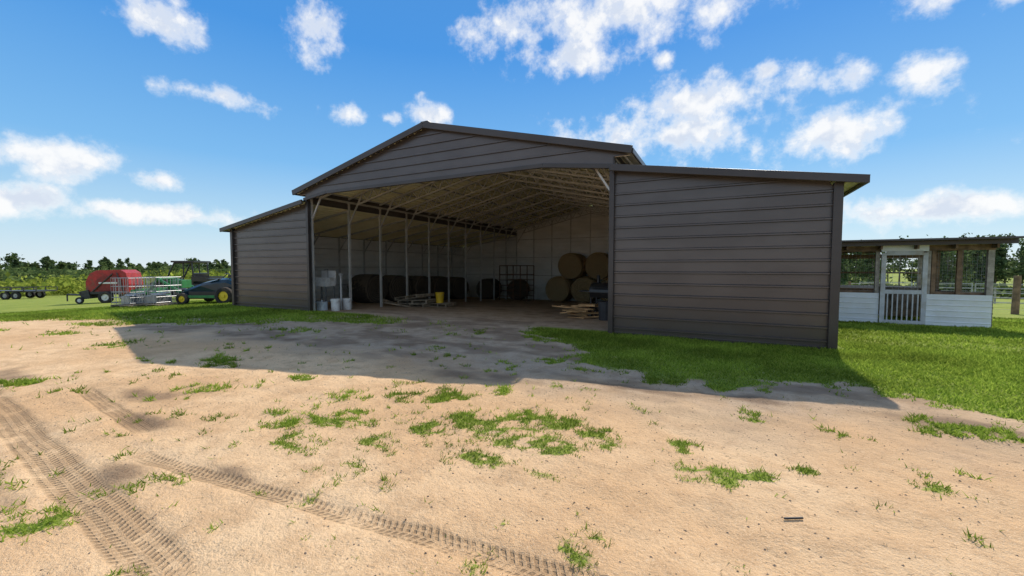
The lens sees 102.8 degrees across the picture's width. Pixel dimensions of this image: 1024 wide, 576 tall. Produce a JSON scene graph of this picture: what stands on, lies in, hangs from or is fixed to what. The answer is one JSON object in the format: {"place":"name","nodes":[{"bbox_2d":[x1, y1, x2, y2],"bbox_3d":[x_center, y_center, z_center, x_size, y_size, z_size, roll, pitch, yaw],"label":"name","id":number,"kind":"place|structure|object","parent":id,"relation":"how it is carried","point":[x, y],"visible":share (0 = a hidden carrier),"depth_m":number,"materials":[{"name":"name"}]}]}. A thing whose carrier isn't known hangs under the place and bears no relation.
{"place":"outdoors","nodes":[
{"label":"outdoors","id":0,"kind":"place"},
{"bbox_2d":[0,269,1023,575],"bbox_3d":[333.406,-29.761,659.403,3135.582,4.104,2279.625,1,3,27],"label":"ground","id":1,"kind":"structure","parent":0,"point":[846,541],"depth_m":2.91,"materials":[{"name":"beige sand"}]},
{"bbox_2d":[0,286,57,299],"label":"flatbed trailer","id":2,"kind":"object","parent":1,"relation":"on","point":[14,294],"visible":0.96,"depth_m":37.72,"materials":[{"name":"grey metal"}]},
{"bbox_2d":[66,270,142,303],"bbox_3d":[-21.878,-0.102,21.799,3.042,1.742,1.892,-1,3,-16],"label":"round baler","id":3,"kind":"object","parent":1,"relation":"on","point":[99,287],"visible":0.85,"depth_m":21.27,"materials":[{"name":"red paint"}]},
{"bbox_2d":[0,268,230,295],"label":"field shrubs","id":4,"kind":"object","parent":1,"relation":"on","point":[68,284],"visible":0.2,"depth_m":50.02,"materials":[{"name":"green plant"}]},
{"bbox_2d":[0,252,230,272],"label":"distant tree line","id":5,"kind":"object","parent":1,"relation":"on","point":[13,261],"visible":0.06,"depth_m":181.94,"materials":[{"name":"green plant"}]},
{"bbox_2d":[0,264,230,282],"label":"hedge","id":6,"kind":"object","parent":1,"relation":"on","point":[17,272],"visible":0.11,"depth_m":105.30,"materials":[{"name":"green plant"}]},
{"bbox_2d":[0,264,230,273],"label":"distant undergrowth","id":7,"kind":"object","parent":1,"relation":"on","point":[138,267],"visible":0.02,"depth_m":169.24,"materials":[{"name":"green plant"}]},
{"bbox_2d":[110,277,156,306],"bbox_3d":[-14.686,0.170,15.901,1.045,1.147,0.998,1,3,16],"label":"wire crate","id":8,"kind":"object","parent":1,"relation":"on","point":[129,300],"visible":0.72,"depth_m":15.68,"materials":[{"name":"grey metal"}]},
{"bbox_2d":[136,276,181,306],"bbox_3d":[-13.724,0.138,15.913,1.045,1.147,0.998,1,3,13],"label":"wire crate","id":9,"kind":"object","parent":1,"relation":"on","point":[159,298],"visible":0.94,"depth_m":15.74,"materials":[{"name":"grey metal"}]},
{"bbox_2d":[130,273,231,303],"bbox_3d":[-13.004,0.016,16.901,4.103,1.239,1.814,0,3,-2],"label":"lawn tractor","id":10,"kind":"object","parent":1,"relation":"on","point":[218,290],"visible":0.68,"depth_m":16.26,"materials":[{"name":"green paint"}]},
{"bbox_2d":[150,261,223,296],"bbox_3d":[-19.354,-0.496,24.368,3.263,2.234,1.837,0,3,-8],"label":"utility vehicle","id":11,"kind":"object","parent":1,"relation":"on","point":[198,278],"visible":0.34,"depth_m":23.82,"materials":[{"name":"black paint"}]},
{"bbox_2d":[316,300,327,310],"bbox_3d":[-6.189,0.557,13.315,0.260,0.330,0.220,1,3,27],"label":"water jug","id":12,"kind":"object","parent":1,"relation":"on","point":[321,305],"visible":1,"depth_m":13.24,"materials":[{"name":"plastic"}]},
{"bbox_2d":[315,269,335,301],"bbox_3d":[-6.470,0.025,14.062,0.600,1.362,0.520,1,3,16],"label":"utility sink","id":13,"kind":"object","parent":1,"relation":"on","point":[327,278],"visible":0.82,"depth_m":14.03,"materials":[{"name":"white plastic"}]},
{"bbox_2d":[330,298,340,310],"bbox_3d":[-5.742,0.542,13.310,0.331,0.385,0.321,1,3,27],"label":"plastic bucket","id":14,"kind":"object","parent":1,"relation":"on","point":[335,304],"visible":1,"depth_m":13.20,"materials":[{"name":"white plastic"}]},
{"bbox_2d":[339,274,342,309],"bbox_3d":[-5.692,0.124,13.621,0.177,1.210,0.155,1,3,27],"label":"water spigot post","id":15,"kind":"object","parent":1,"relation":"on","point":[341,291],"visible":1,"depth_m":13.65,"materials":[{"name":"grey plastic"}]},
{"bbox_2d":[342,298,351,309],"bbox_3d":[-5.581,0.539,13.846,0.331,0.385,0.321,1,3,27],"label":"plastic bucket","id":16,"kind":"object","parent":1,"relation":"on","point":[347,303],"visible":1,"depth_m":13.73,"materials":[{"name":"white plastic"}]},
{"bbox_2d":[347,274,387,302],"bbox_3d":[-6.345,0.034,18.098,1.358,1.360,1.474,1,3,27],"label":"round hay bale","id":17,"kind":"object","parent":1,"relation":"on","point":[365,288],"visible":0.86,"depth_m":17.63},
{"bbox_2d":[382,275,414,301],"bbox_3d":[-5.648,0.050,19.507,1.325,1.489,1.512,2,4,38],"label":"round hay bale","id":18,"kind":"object","parent":1,"relation":"on","point":[396,285],"visible":0.59,"depth_m":19.04},
{"bbox_2d":[383,293,455,306],"bbox_3d":[-3.831,0.506,16.539,2.933,0.597,1.405,1,3,16],"label":"wooden pallet stack","id":19,"kind":"object","parent":1,"relation":"on","point":[413,300],"visible":0.88,"depth_m":16.24,"materials":[{"name":"brown wood"}]},
{"bbox_2d":[435,292,443,302],"bbox_3d":[-2.918,0.387,16.524,0.374,0.435,0.364,1,3,27],"label":"plastic bucket","id":20,"kind":"object","parent":19,"relation":"on","point":[439,297],"visible":0.97,"depth_m":16.39,"materials":[{"name":"yellow plastic"}]},
{"bbox_2d":[405,276,433,298],"bbox_3d":[-4.926,0.016,20.956,1.402,1.375,1.499,2,3,29],"label":"round hay bale","id":21,"kind":"object","parent":1,"relation":"on","point":[419,284],"visible":0.53,"depth_m":20.44},
{"bbox_2d":[430,276,453,299],"bbox_3d":[-4.128,-0.013,22.456,1.334,1.421,1.474,2,4,37],"label":"round hay bale","id":22,"kind":"object","parent":1,"relation":"on","point":[439,283],"visible":0.59,"depth_m":22.00},
{"bbox_2d":[447,277,468,298],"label":"round hay bale","id":23,"kind":"object","parent":1,"relation":"on","point":[458,289],"visible":0.72,"depth_m":23.48},
{"bbox_2d":[475,278,501,298],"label":"round hay bale","id":24,"kind":"object","parent":1,"relation":"on","point":[487,288],"visible":0.77,"depth_m":24.49},
{"bbox_2d":[0,299,1023,575],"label":"grass","id":25,"kind":"structure","parent":1,"relation":"on","point":[918,361],"depth_m":5.62,"materials":[{"name":"green plant"}]},
{"bbox_2d":[1,342,1023,575],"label":"pebbles","id":26,"kind":"object","parent":1,"relation":"on","point":[474,451],"visible":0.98,"depth_m":3.04,"materials":[{"name":"beige stone"}]},
{"bbox_2d":[499,265,533,300],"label":"livestock gate","id":27,"kind":"structure","parent":1,"relation":"on","point":[520,279],"depth_m":23.04,"materials":[{"name":"metal"}]},
{"bbox_2d":[508,280,529,299],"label":"round hay bale","id":28,"kind":"object","parent":1,"relation":"on","point":[517,287],"visible":0.7,"depth_m":24.18},
{"bbox_2d":[219,120,870,349],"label":"metal barn","id":29,"kind":"structure","parent":1,"relation":"on","point":[726,255],"depth_m":9.54,"materials":[{"name":"brown"}]},
{"bbox_2d":[545,276,573,300],"bbox_3d":[2.795,0.056,23.521,1.640,1.650,1.434,2,3,29],"label":"round hay bale","id":30,"kind":"object","parent":1,"relation":"on","point":[557,288],"visible":0.83,"depth_m":22.99},
{"bbox_2d":[558,253,586,279],"bbox_3d":[3.493,-1.218,23.151,1.667,1.691,1.346,2,3,31],"label":"round hay bale","id":31,"kind":"object","parent":30,"relation":"on","point":[571,265],"visible":0.92,"depth_m":22.64},
{"bbox_2d":[552,303,598,318],"bbox_3d":[1.969,0.685,12.353,1.465,0.427,0.773,1,3,27],"label":"scrap lumber pile","id":32,"kind":"object","parent":1,"relation":"on","point":[575,309],"visible":0.88,"depth_m":12.27,"materials":[{"name":"brown wood"}]},
{"bbox_2d":[570,276,597,301],"bbox_3d":[4.163,0.038,22.877,1.648,1.634,1.488,2,3,30],"label":"round hay bale","id":33,"kind":"object","parent":1,"relation":"on","point":[581,283],"visible":0.74,"depth_m":22.41},
{"bbox_2d":[579,275,607,315],"bbox_3d":[2.844,0.262,12.415,1.600,1.300,0.653,2,4,36],"label":"barbecue grill","id":34,"kind":"object","parent":1,"relation":"on","point":[598,289],"visible":0.49,"depth_m":12.37,"materials":[{"name":"black paint"}]},
{"bbox_2d":[597,301,607,320],"bbox_3d":[2.697,0.650,11.696,0.500,0.530,0.492,1,3,27],"label":"trash can","id":35,"kind":"object","parent":1,"relation":"on","point":[603,310],"visible":0.56,"depth_m":11.52,"materials":[{"name":"plastic"}]},
{"bbox_2d":[601,278,607,300],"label":"round hay bale","id":36,"kind":"object","parent":1,"relation":"on","point":[605,280],"visible":0.14,"depth_m":21.75},
{"bbox_2d":[585,252,607,278],"bbox_3d":[4.866,-1.194,22.416,1.643,1.540,1.367,1,3,27],"label":"round hay bale","id":37,"kind":"object","parent":36,"relation":"on","point":[596,263],"visible":0.72,"depth_m":21.89},
{"bbox_2d":[784,517,803,519],"bbox_3d":[1.544,1.262,2.242,0.099,0.016,0.012,0,3,3],"label":"stick","id":38,"kind":"object","parent":1,"relation":"on","point":[786,518],"visible":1,"depth_m":2.24,"materials":[{"name":"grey wood"}]},
{"bbox_2d":[848,281,1009,309],"bbox_3d":[41.672,1.026,9.088,54.134,1.502,0.130,1,3,27],"label":"wire fence","id":39,"kind":"object","parent":1,"relation":"on","point":[849,283],"visible":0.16,"depth_m":18.86,"materials":[{"name":"white wood"}]},
{"bbox_2d":[839,236,1023,327],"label":"animal shelter","id":40,"kind":"object","parent":1,"relation":"on","point":[927,300],"visible":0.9,"depth_m":11.84,"materials":[{"name":"white wood"}]},
{"bbox_2d":[878,251,928,324],"bbox_3d":[11.510,-0.004,12.033,1.030,2.160,0.050,1,3,27],"label":"screen door","id":41,"kind":"structure","parent":40,"relation":"in","point":[923,292],"depth_m":12.01,"materials":[{"name":"grey paint"}]},
{"bbox_2d":[840,276,1023,297],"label":"undergrowth","id":42,"kind":"object","parent":1,"relation":"on","point":[845,280],"visible":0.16,"depth_m":60.38,"materials":[{"name":"green plant"}]},
{"bbox_2d":[841,233,1023,285],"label":"pine tree line","id":43,"kind":"object","parent":1,"relation":"on","point":[1004,268],"visible":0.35,"depth_m":72.28,"materials":[{"name":"green plant"}]},
{"bbox_2d":[860,282,1023,303],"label":"livestock panel fence","id":44,"kind":"object","parent":1,"relation":"on","point":[971,288],"visible":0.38,"depth_m":26.96,"materials":[{"name":"metal"}]},
{"bbox_2d":[962,287,1023,303],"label":"wire fence","id":45,"kind":"object","parent":1,"relation":"on","point":[995,295],"visible":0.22,"depth_m":33.77,"materials":[{"name":"white wood"}]},
{"bbox_2d":[1010,276,1021,314],"bbox_3d":[22.797,0.370,18.488,0.270,1.853,0.247,1,3,27],"label":"fence post","id":46,"kind":"object","parent":1,"relation":"on","point":[1016,295],"visible":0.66,"depth_m":18.41,"materials":[{"name":"brown wood"}]},
{"bbox_2d":[0,0,1023,268],"label":"sky","id":47,"kind":"structure","parent":0,"point":[140,131],"materials":[{"name":"blue"}]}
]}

